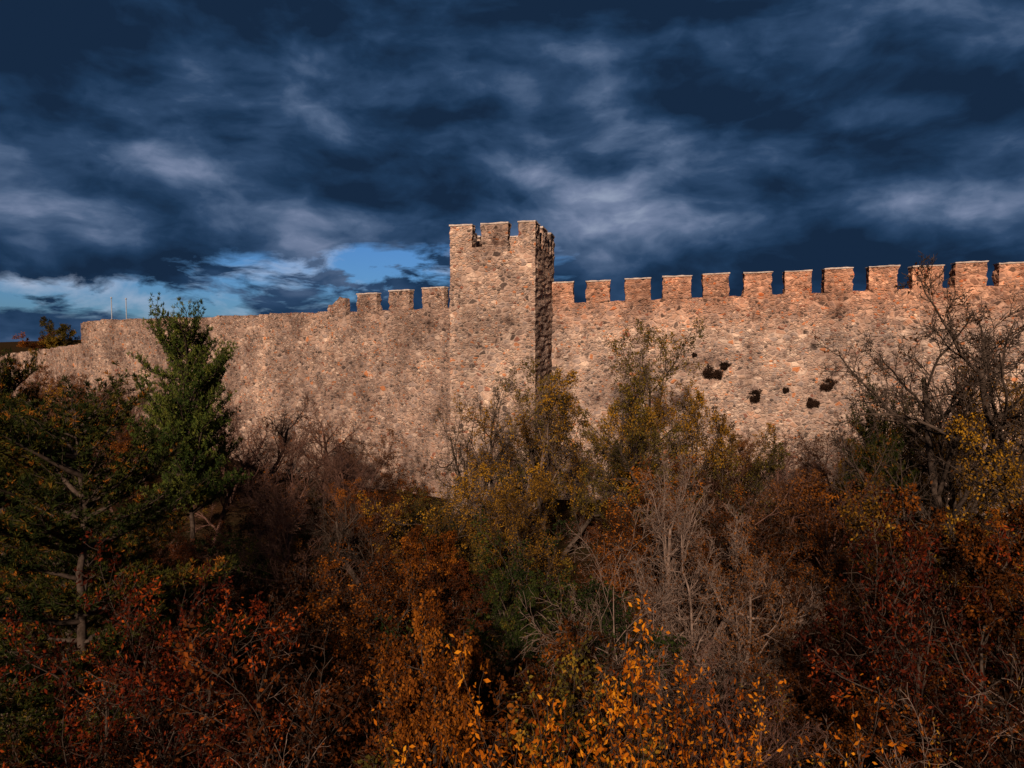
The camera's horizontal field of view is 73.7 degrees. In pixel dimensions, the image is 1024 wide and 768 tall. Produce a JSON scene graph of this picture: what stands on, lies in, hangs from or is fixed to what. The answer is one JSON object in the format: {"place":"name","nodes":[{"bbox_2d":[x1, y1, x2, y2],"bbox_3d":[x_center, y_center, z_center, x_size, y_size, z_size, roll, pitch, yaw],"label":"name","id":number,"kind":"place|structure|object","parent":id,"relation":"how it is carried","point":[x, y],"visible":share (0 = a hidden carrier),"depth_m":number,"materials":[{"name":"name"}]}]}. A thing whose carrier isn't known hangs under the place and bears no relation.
{"place":"outdoors","nodes":[
{"label":"outdoors","id":0,"kind":"place"},
{"bbox_2d":[0,340,1023,767],"bbox_3d":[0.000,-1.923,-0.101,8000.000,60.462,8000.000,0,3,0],"label":"ground","id":1,"kind":"structure","parent":0,"point":[564,510],"depth_m":35.57,"materials":[{"name":"brown soil"}]},
{"bbox_2d":[0,347,53,581],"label":"pine tree","id":2,"kind":"object","parent":1,"relation":"on","point":[9,380],"visible":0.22,"depth_m":31.29,"materials":[{"name":"green plant"}]},
{"bbox_2d":[0,343,81,403],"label":"curtain wall","id":3,"kind":"structure","parent":1,"relation":"on","point":[65,360],"depth_m":77.30,"materials":[{"name":"stone"}]},
{"bbox_2d":[28,316,80,365],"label":"autumn tree","id":4,"kind":"object","parent":1,"relation":"on","point":[53,341],"visible":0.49,"depth_m":83.18,"materials":[{"name":"green plant"}]},
{"bbox_2d":[3,553,166,676],"bbox_3d":[-15.730,8.522,24.690,4.867,5.989,6.392,2,3,30],"label":"shrub","id":5,"kind":"object","parent":1,"relation":"on","point":[47,632],"visible":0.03,"depth_m":23.43,"materials":[{"name":"green plant"}]},
{"bbox_2d":[5,384,164,507],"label":"autumn tree","id":6,"kind":"object","parent":1,"relation":"on","point":[55,393],"visible":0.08,"depth_m":42.21,"materials":[{"name":"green plant"}]},
{"bbox_2d":[0,383,190,723],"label":"pine tree","id":7,"kind":"object","parent":1,"relation":"on","point":[15,549],"visible":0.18,"depth_m":21.67,"materials":[{"name":"green plant"}]},
{"bbox_2d":[0,609,209,767],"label":"shrub","id":8,"kind":"object","parent":1,"relation":"on","point":[103,618],"visible":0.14,"depth_m":18.36,"materials":[{"name":"red plant"}]},
{"bbox_2d":[0,598,215,767],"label":"shrub","id":9,"kind":"object","parent":1,"relation":"on","point":[100,763],"visible":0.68,"depth_m":14.23,"materials":[{"name":"red plant"}]},
{"bbox_2d":[73,396,156,513],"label":"autumn tree","id":10,"kind":"object","parent":1,"relation":"on","point":[118,447],"visible":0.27,"depth_m":42.06,"materials":[{"name":"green plant"}]},
{"bbox_2d":[0,360,261,767],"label":"pine tree","id":11,"kind":"object","parent":1,"relation":"on","point":[33,527],"visible":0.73,"depth_m":17.86,"materials":[{"name":"green plant"}]},
{"bbox_2d":[0,527,305,767],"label":"shrub","id":12,"kind":"object","parent":1,"relation":"on","point":[169,689],"visible":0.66,"depth_m":15.35,"materials":[{"name":"red plant"}]},
{"bbox_2d":[88,571,258,714],"bbox_3d":[-11.167,8.964,23.511,4.932,5.675,6.222,1,3,10],"label":"shrub","id":13,"kind":"object","parent":1,"relation":"on","point":[177,610],"visible":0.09,"depth_m":23.57,"materials":[{"name":"red plant"}]},
{"bbox_2d":[125,292,253,584],"bbox_3d":[-15.149,2.972,32.277,5.434,14.519,5.792,-1,3,-23],"label":"pine tree","id":14,"kind":"object","parent":1,"relation":"on","point":[176,416],"visible":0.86,"depth_m":31.32,"materials":[{"name":"green plant"}]},
{"bbox_2d":[133,515,246,595],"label":"shrub","id":15,"kind":"object","parent":1,"relation":"on","point":[192,553],"visible":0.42,"depth_m":31.64,"materials":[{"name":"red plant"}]},
{"bbox_2d":[58,628,340,767],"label":"shrub","id":16,"kind":"object","parent":1,"relation":"on","point":[269,690],"visible":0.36,"depth_m":16.37,"materials":[{"name":"red plant"}]},
{"bbox_2d":[117,626,297,767],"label":"shrub","id":17,"kind":"object","parent":1,"relation":"on","point":[197,754],"visible":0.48,"depth_m":14.82,"materials":[{"name":"red plant"}]},
{"bbox_2d":[172,437,281,543],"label":"bare tree","id":18,"kind":"object","parent":1,"relation":"on","point":[224,510],"visible":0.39,"depth_m":36.71,"materials":[{"name":"red plant"}]},
{"bbox_2d":[209,401,294,502],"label":"bare tree","id":19,"kind":"object","parent":1,"relation":"on","point":[236,421],"visible":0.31,"depth_m":43.81,"materials":[{"name":"red plant"}]},
{"bbox_2d":[81,308,450,497],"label":"curtain wall","id":20,"kind":"structure","parent":1,"relation":"on","point":[386,369],"depth_m":49.96,"materials":[{"name":"stone"}]},
{"bbox_2d":[327,288,448,312],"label":"merlons","id":21,"kind":"object","parent":20,"relation":"on","point":[435,298],"visible":0.94,"depth_m":46.53,"materials":[{"name":"stone"}]},
{"bbox_2d":[191,510,346,625],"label":"shrub","id":22,"kind":"object","parent":1,"relation":"on","point":[240,540],"visible":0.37,"depth_m":27.56,"materials":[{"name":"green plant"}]},
{"bbox_2d":[219,419,327,542],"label":"bare tree","id":23,"kind":"object","parent":1,"relation":"on","point":[290,479],"visible":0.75,"depth_m":36.56,"materials":[{"name":"red plant"}]},
{"bbox_2d":[197,472,366,629],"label":"bare tree","id":24,"kind":"object","parent":1,"relation":"on","point":[286,530],"visible":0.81,"depth_m":26.53,"materials":[{"name":"red plant"}]},
{"bbox_2d":[230,395,333,502],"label":"bare tree","id":25,"kind":"object","parent":1,"relation":"on","point":[280,433],"visible":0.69,"depth_m":41.19,"materials":[{"name":"red plant"}]},
{"bbox_2d":[201,563,372,715],"bbox_3d":[-7.771,9.006,23.092,6.172,5.629,4.892,1,3,25],"label":"shrub","id":26,"kind":"object","parent":1,"relation":"on","point":[237,598],"visible":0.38,"depth_m":22.54,"materials":[{"name":"brown plant"}]},
{"bbox_2d":[247,491,333,568],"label":"shrub","id":27,"kind":"object","parent":1,"relation":"on","point":[313,520],"visible":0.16,"depth_m":32.56,"materials":[{"name":"brown plant"}]},
{"bbox_2d":[289,402,371,520],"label":"bare tree","id":28,"kind":"object","parent":1,"relation":"on","point":[327,452],"visible":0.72,"depth_m":38.93,"materials":[{"name":"red plant"}]},
{"bbox_2d":[278,527,408,646],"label":"shrub","id":29,"kind":"object","parent":1,"relation":"on","point":[358,575],"visible":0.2,"depth_m":28.18,"materials":[{"name":"brown plant"}]},
{"bbox_2d":[239,535,451,713],"bbox_3d":[-5.438,8.400,23.317,7.294,6.652,5.781,1,3,16],"label":"shrub","id":30,"kind":"object","parent":1,"relation":"on","point":[365,626],"visible":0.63,"depth_m":23.01,"materials":[{"name":"brown plant"}]},
{"bbox_2d":[291,475,404,638],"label":"bare tree","id":31,"kind":"object","parent":1,"relation":"on","point":[341,534],"visible":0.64,"depth_m":27.71,"materials":[{"name":"brown plant"}]},
{"bbox_2d":[313,439,397,549],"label":"bare tree","id":32,"kind":"object","parent":1,"relation":"on","point":[361,485],"visible":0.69,"depth_m":35.69,"materials":[{"name":"red plant"}]},
{"bbox_2d":[134,584,580,767],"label":"shrub","id":33,"kind":"object","parent":1,"relation":"on","point":[311,732],"visible":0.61,"depth_m":14.64,"materials":[{"name":"red plant"}]},
{"bbox_2d":[324,478,410,572],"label":"autumn tree","id":34,"kind":"object","parent":1,"relation":"on","point":[368,521],"visible":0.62,"depth_m":32.52,"materials":[{"name":"red plant"}]},
{"bbox_2d":[318,428,417,514],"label":"autumn tree","id":35,"kind":"object","parent":1,"relation":"on","point":[387,458],"visible":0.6,"depth_m":40.18,"materials":[{"name":"red plant"}]},
{"bbox_2d":[259,654,496,767],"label":"shrub","id":36,"kind":"object","parent":1,"relation":"on","point":[358,753],"visible":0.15,"depth_m":16.32,"materials":[{"name":"red plant"}]},
{"bbox_2d":[321,706,442,767],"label":"shrub","id":37,"kind":"object","parent":1,"relation":"on","point":[373,762],"visible":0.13,"depth_m":13.12,"materials":[{"name":"orange plant"}]},
{"bbox_2d":[346,455,435,537],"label":"autumn tree","id":38,"kind":"object","parent":1,"relation":"on","point":[393,493],"visible":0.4,"depth_m":38.64,"materials":[{"name":"brown plant"}]},
{"bbox_2d":[365,523,458,650],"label":"autumn tree","id":39,"kind":"object","parent":1,"relation":"on","point":[415,534],"visible":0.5,"depth_m":23.93,"materials":[{"name":"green plant"}]},
{"bbox_2d":[321,546,504,700],"bbox_3d":[-3.628,8.600,24.189,6.491,5.920,5.145,-2,3,-31],"label":"shrub","id":40,"kind":"object","parent":1,"relation":"on","point":[358,593],"visible":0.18,"depth_m":23.70,"materials":[{"name":"orange plant"}]},
{"bbox_2d":[382,485,451,541],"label":"autumn tree","id":41,"kind":"object","parent":1,"relation":"on","point":[417,520],"visible":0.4,"depth_m":36.18,"materials":[{"name":"brown plant"}]},
{"bbox_2d":[363,586,504,767],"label":"shrub","id":42,"kind":"object","parent":1,"relation":"on","point":[409,715],"visible":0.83,"depth_m":13.88,"materials":[{"name":"orange plant"}]},
{"bbox_2d":[411,549,495,656],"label":"autumn tree","id":43,"kind":"object","parent":1,"relation":"on","point":[461,582],"visible":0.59,"depth_m":22.48,"materials":[{"name":"brown plant"}]},
{"bbox_2d":[357,461,568,621],"bbox_3d":[-1.802,6.878,28.542,4.542,8.069,9.346,2,4,36],"label":"autumn tree","id":44,"kind":"object","parent":1,"relation":"on","point":[436,524],"visible":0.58,"depth_m":27.29,"materials":[{"name":"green plant"}]},
{"bbox_2d":[425,494,514,576],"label":"shrub","id":45,"kind":"object","parent":1,"relation":"on","point":[458,543],"visible":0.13,"depth_m":32.21,"materials":[{"name":"brown plant"}]},
{"bbox_2d":[425,370,523,538],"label":"bare tree","id":46,"kind":"object","parent":1,"relation":"on","point":[448,469],"visible":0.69,"depth_m":35.96,"materials":[{"name":"brown plant"}]},
{"bbox_2d":[325,596,645,767],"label":"shrub","id":47,"kind":"object","parent":1,"relation":"on","point":[495,723],"visible":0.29,"depth_m":15.89,"materials":[{"name":"orange plant"}]},
{"bbox_2d":[371,677,630,767],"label":"shrub","id":48,"kind":"object","parent":1,"relation":"on","point":[548,758],"visible":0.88,"depth_m":11.80,"materials":[{"name":"orange plant"}]},
{"bbox_2d":[449,220,554,521],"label":"stone tower","id":49,"kind":"structure","parent":1,"relation":"on","point":[501,302],"depth_m":40.67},
{"bbox_2d":[465,569,554,717],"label":"autumn tree","id":50,"kind":"object","parent":1,"relation":"on","point":[515,616],"visible":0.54,"depth_m":20.09,"materials":[{"name":"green plant"}]},
{"bbox_2d":[454,471,570,639],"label":"autumn tree","id":51,"kind":"object","parent":1,"relation":"on","point":[516,524],"visible":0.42,"depth_m":27.06,"materials":[{"name":"green plant"}]},
{"bbox_2d":[458,530,577,654],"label":"shrub","id":52,"kind":"object","parent":1,"relation":"on","point":[482,559],"visible":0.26,"depth_m":26.33,"materials":[{"name":"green plant"}]},
{"bbox_2d":[374,506,697,737],"bbox_3d":[1.394,8.179,21.531,8.618,7.514,8.400,2,3,29],"label":"shrub","id":53,"kind":"object","parent":1,"relation":"on","point":[516,574],"visible":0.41,"depth_m":22.06,"materials":[{"name":"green plant"}]},
{"bbox_2d":[491,356,585,545],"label":"autumn tree","id":54,"kind":"object","parent":1,"relation":"on","point":[541,424],"visible":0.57,"depth_m":34.87,"materials":[{"name":"green plant"}]},
{"bbox_2d":[425,635,664,767],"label":"shrub","id":55,"kind":"object","parent":1,"relation":"on","point":[570,698],"visible":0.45,"depth_m":15.06,"materials":[{"name":"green plant"}]},
{"bbox_2d":[459,633,671,767],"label":"shrub","id":56,"kind":"object","parent":1,"relation":"on","point":[600,716],"visible":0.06,"depth_m":18.20,"materials":[{"name":"orange plant"}]},
{"bbox_2d":[451,367,688,562],"bbox_3d":[3.070,4.423,34.579,11.716,10.710,5.693,-2,3,-29],"label":"autumn tree","id":57,"kind":"object","parent":1,"relation":"on","point":[525,432],"visible":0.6,"depth_m":33.49,"materials":[{"name":"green plant"}]},
{"bbox_2d":[555,504,604,547],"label":"shrub","id":58,"kind":"object","parent":1,"relation":"on","point":[587,532],"visible":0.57,"depth_m":36.52,"materials":[{"name":"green plant"}]},
{"bbox_2d":[570,523,683,626],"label":"shrub","id":59,"kind":"object","parent":1,"relation":"on","point":[623,578],"visible":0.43,"depth_m":28.69,"materials":[{"name":"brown plant"}]},
{"bbox_2d":[591,489,672,584],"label":"shrub","id":60,"kind":"object","parent":1,"relation":"on","point":[620,528],"visible":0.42,"depth_m":32.42,"materials":[{"name":"brown plant"}]},
{"bbox_2d":[490,488,804,766],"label":"bare shrub","id":61,"kind":"object","parent":1,"relation":"on","point":[670,672],"visible":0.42,"depth_m":19.45,"materials":[{"name":"brown plant"}]},
{"bbox_2d":[575,314,725,530],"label":"autumn tree","id":62,"kind":"object","parent":1,"relation":"on","point":[632,395],"visible":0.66,"depth_m":35.90,"materials":[{"name":"green plant"}]},
{"bbox_2d":[423,592,907,767],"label":"shrub","id":63,"kind":"object","parent":1,"relation":"on","point":[630,665],"visible":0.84,"depth_m":12.08,"materials":[{"name":"orange plant"}]},
{"bbox_2d":[492,589,843,767],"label":"shrub","id":64,"kind":"object","parent":1,"relation":"on","point":[682,740],"visible":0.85,"depth_m":12.98,"materials":[{"name":"orange plant"}]},
{"bbox_2d":[568,403,796,573],"bbox_3d":[8.019,5.410,32.631,10.671,9.213,5.186,1,3,17],"label":"autumn tree","id":65,"kind":"object","parent":1,"relation":"on","point":[772,466],"visible":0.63,"depth_m":32.46,"materials":[{"name":"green plant"}]},
{"bbox_2d":[620,514,772,619],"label":"shrub","id":66,"kind":"object","parent":1,"relation":"on","point":[729,567],"visible":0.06,"depth_m":28.47,"materials":[{"name":"brown plant"}]},
{"bbox_2d":[650,379,743,539],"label":"autumn tree","id":67,"kind":"object","parent":1,"relation":"on","point":[720,443],"visible":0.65,"depth_m":33.94,"materials":[{"name":"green plant"}]},
{"bbox_2d":[566,444,829,750],"bbox_3d":[5.491,7.031,21.585,8.490,10.038,4.840,2,4,32],"label":"bare tree","id":68,"kind":"object","parent":1,"relation":"on","point":[675,552],"visible":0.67,"depth_m":20.97,"materials":[{"name":"brown plant"}]},
{"bbox_2d":[653,699,763,767],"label":"shrub","id":69,"kind":"object","parent":1,"relation":"on","point":[719,745],"visible":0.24,"depth_m":15.39,"materials":[{"name":"orange plant"}]},
{"bbox_2d":[606,451,834,642],"bbox_3d":[7.327,6.974,25.358,7.662,8.903,4.941,0,3,7],"label":"autumn tree","id":70,"kind":"object","parent":1,"relation":"on","point":[782,528],"visible":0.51,"depth_m":24.71,"materials":[{"name":"brown plant"}]},
{"bbox_2d":[615,671,829,767],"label":"bare shrub","id":71,"kind":"object","parent":1,"relation":"on","point":[773,763],"visible":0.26,"depth_m":15.69,"materials":[{"name":"red plant"}]},
{"bbox_2d":[689,437,790,558],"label":"autumn tree","id":72,"kind":"object","parent":1,"relation":"on","point":[740,450],"visible":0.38,"depth_m":32.89,"materials":[{"name":"orange plant"}]},
{"bbox_2d":[695,422,787,527],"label":"autumn tree","id":73,"kind":"object","parent":1,"relation":"on","point":[767,430],"visible":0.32,"depth_m":34.65,"materials":[{"name":"brown plant"}]},
{"bbox_2d":[664,633,831,767],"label":"shrub","id":74,"kind":"object","parent":1,"relation":"on","point":[773,736],"visible":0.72,"depth_m":14.38,"materials":[{"name":"orange plant"}]},
{"bbox_2d":[671,522,830,756],"bbox_3d":[7.340,8.076,20.410,5.606,8.142,3.615,-3,4,-42],"label":"autumn tree","id":75,"kind":"object","parent":1,"relation":"on","point":[790,613],"visible":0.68,"depth_m":19.66,"materials":[{"name":"brown plant"}]},
{"bbox_2d":[676,565,825,704],"bbox_3d":[8.277,9.094,24.508,5.555,5.066,4.402,-2,3,-28],"label":"shrub","id":76,"kind":"object","parent":1,"relation":"on","point":[696,607],"visible":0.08,"depth_m":24.22,"materials":[{"name":"brown plant"}]},
{"bbox_2d":[651,468,894,648],"bbox_3d":[10.242,7.039,26.392,11.051,8.587,5.370,-3,4,-41],"label":"autumn tree","id":77,"kind":"object","parent":1,"relation":"on","point":[814,474],"visible":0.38,"depth_m":24.43,"materials":[{"name":"red plant"}]},
{"bbox_2d":[654,634,904,767],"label":"bare shrub","id":78,"kind":"object","parent":1,"relation":"on","point":[753,675],"visible":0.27,"depth_m":18.37,"materials":[{"name":"brown plant"}]},
{"bbox_2d":[551,285,1023,516],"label":"curtain wall","id":79,"kind":"structure","parent":1,"relation":"on","point":[764,343],"depth_m":42.82,"materials":[{"name":"stone"}]},
{"bbox_2d":[552,262,1023,303],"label":"merlons","id":80,"kind":"object","parent":79,"relation":"on","point":[973,274],"visible":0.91,"depth_m":42.34,"materials":[{"name":"stone"}]},
{"bbox_2d":[552,260,1023,282],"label":"merlon caps","id":81,"kind":"object","parent":80,"relation":"on","point":[795,271],"visible":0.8,"depth_m":42.31,"materials":[{"name":"stone"}]},
{"bbox_2d":[726,429,851,526],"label":"bare tree","id":82,"kind":"object","parent":1,"relation":"on","point":[786,468],"visible":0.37,"depth_m":37.27,"materials":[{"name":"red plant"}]},
{"bbox_2d":[726,471,904,650],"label":"autumn tree","id":83,"kind":"object","parent":1,"relation":"on","point":[828,566],"visible":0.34,"depth_m":25.09,"materials":[{"name":"red plant"}]},
{"bbox_2d":[778,430,856,520],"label":"autumn tree","id":84,"kind":"object","parent":1,"relation":"on","point":[799,459],"visible":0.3,"depth_m":37.40,"materials":[{"name":"red plant"}]},
{"bbox_2d":[713,630,962,767],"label":"shrub","id":85,"kind":"object","parent":1,"relation":"on","point":[849,725],"visible":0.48,"depth_m":15.95,"materials":[{"name":"orange plant"}]},
{"bbox_2d":[741,614,957,767],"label":"shrub","id":86,"kind":"object","parent":1,"relation":"on","point":[815,703],"visible":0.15,"depth_m":18.80,"materials":[{"name":"red plant"}]},
{"bbox_2d":[743,568,972,752],"bbox_3d":[11.366,9.088,22.438,7.007,6.110,6.830,-3,4,-40],"label":"shrub","id":87,"kind":"object","parent":1,"relation":"on","point":[800,600],"visible":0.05,"depth_m":21.92,"materials":[{"name":"red plant"}]},
{"bbox_2d":[793,618,933,754],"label":"autumn tree","id":88,"kind":"object","parent":1,"relation":"on","point":[859,622],"visible":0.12,"depth_m":18.81,"materials":[{"name":"red plant"}]},
{"bbox_2d":[799,682,938,767],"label":"bare shrub","id":89,"kind":"object","parent":1,"relation":"on","point":[898,755],"visible":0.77,"depth_m":13.26,"materials":[{"name":"brown plant"}]},
{"bbox_2d":[832,402,920,595],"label":"autumn tree","id":90,"kind":"object","parent":1,"relation":"on","point":[875,444],"visible":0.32,"depth_m":28.34,"materials":[{"name":"green plant"}]},
{"bbox_2d":[812,554,946,631],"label":"shrub","id":91,"kind":"object","parent":1,"relation":"on","point":[853,595],"visible":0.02,"depth_m":26.82,"materials":[{"name":"brown plant"}]},
{"bbox_2d":[837,371,927,591],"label":"autumn tree","id":92,"kind":"object","parent":1,"relation":"on","point":[884,441],"visible":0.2,"depth_m":29.23,"materials":[{"name":"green plant"}]},
{"bbox_2d":[751,478,1023,727],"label":"autumn tree","id":93,"kind":"object","parent":1,"relation":"on","point":[833,527],"visible":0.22,"depth_m":24.28,"materials":[{"name":"orange plant"}]},
{"bbox_2d":[752,526,1023,767],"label":"bare shrub","id":94,"kind":"object","parent":1,"relation":"on","point":[837,594],"visible":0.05,"depth_m":21.66,"materials":[{"name":"brown plant"}]},
{"bbox_2d":[788,486,1023,767],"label":"shrub","id":95,"kind":"object","parent":1,"relation":"on","point":[913,628],"visible":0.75,"depth_m":16.12,"materials":[{"name":"red plant"}]},
{"bbox_2d":[820,705,999,767],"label":"shrub","id":96,"kind":"object","parent":1,"relation":"on","point":[917,735],"visible":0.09,"depth_m":16.49,"materials":[{"name":"orange plant"}]},
{"bbox_2d":[801,412,1023,749],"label":"autumn tree","id":97,"kind":"object","parent":1,"relation":"on","point":[1012,473],"visible":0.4,"depth_m":21.27,"materials":[{"name":"orange plant"}]},
{"bbox_2d":[810,288,1023,671],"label":"bare tree","id":98,"kind":"object","parent":1,"relation":"on","point":[936,486],"visible":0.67,"depth_m":27.03,"materials":[{"name":"brown plant"}]},
{"bbox_2d":[823,251,1023,657],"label":"bare tree","id":99,"kind":"object","parent":1,"relation":"on","point":[998,433],"visible":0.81,"depth_m":25.24,"materials":[{"name":"brown plant"}]},
{"bbox_2d":[856,674,1023,767],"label":"shrub","id":100,"kind":"object","parent":1,"relation":"on","point":[961,727],"visible":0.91,"depth_m":13.78,"materials":[{"name":"red plant"}]},
{"bbox_2d":[866,481,1023,762],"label":"autumn tree","id":101,"kind":"object","parent":1,"relation":"on","point":[979,568],"visible":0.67,"depth_m":17.50,"materials":[{"name":"orange plant"}]},
{"bbox_2d":[878,376,1023,537],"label":"autumn tree","id":102,"kind":"object","parent":1,"relation":"on","point":[993,494],"visible":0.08,"depth_m":34.60,"materials":[{"name":"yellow plant"}]},
{"bbox_2d":[891,362,1023,567],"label":"autumn tree","id":103,"kind":"object","parent":1,"relation":"on","point":[975,504],"visible":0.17,"depth_m":29.88,"materials":[{"name":"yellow plant"}]},
{"bbox_2d":[923,649,1023,767],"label":"bare shrub","id":104,"kind":"object","parent":1,"relation":"on","point":[990,702],"visible":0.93,"depth_m":13.03,"materials":[{"name":"brown plant"}]},
{"bbox_2d":[0,0,1023,341],"label":"sky","id":105,"kind":"structure","parent":0,"point":[242,157],"materials":[{"name":"blue"}]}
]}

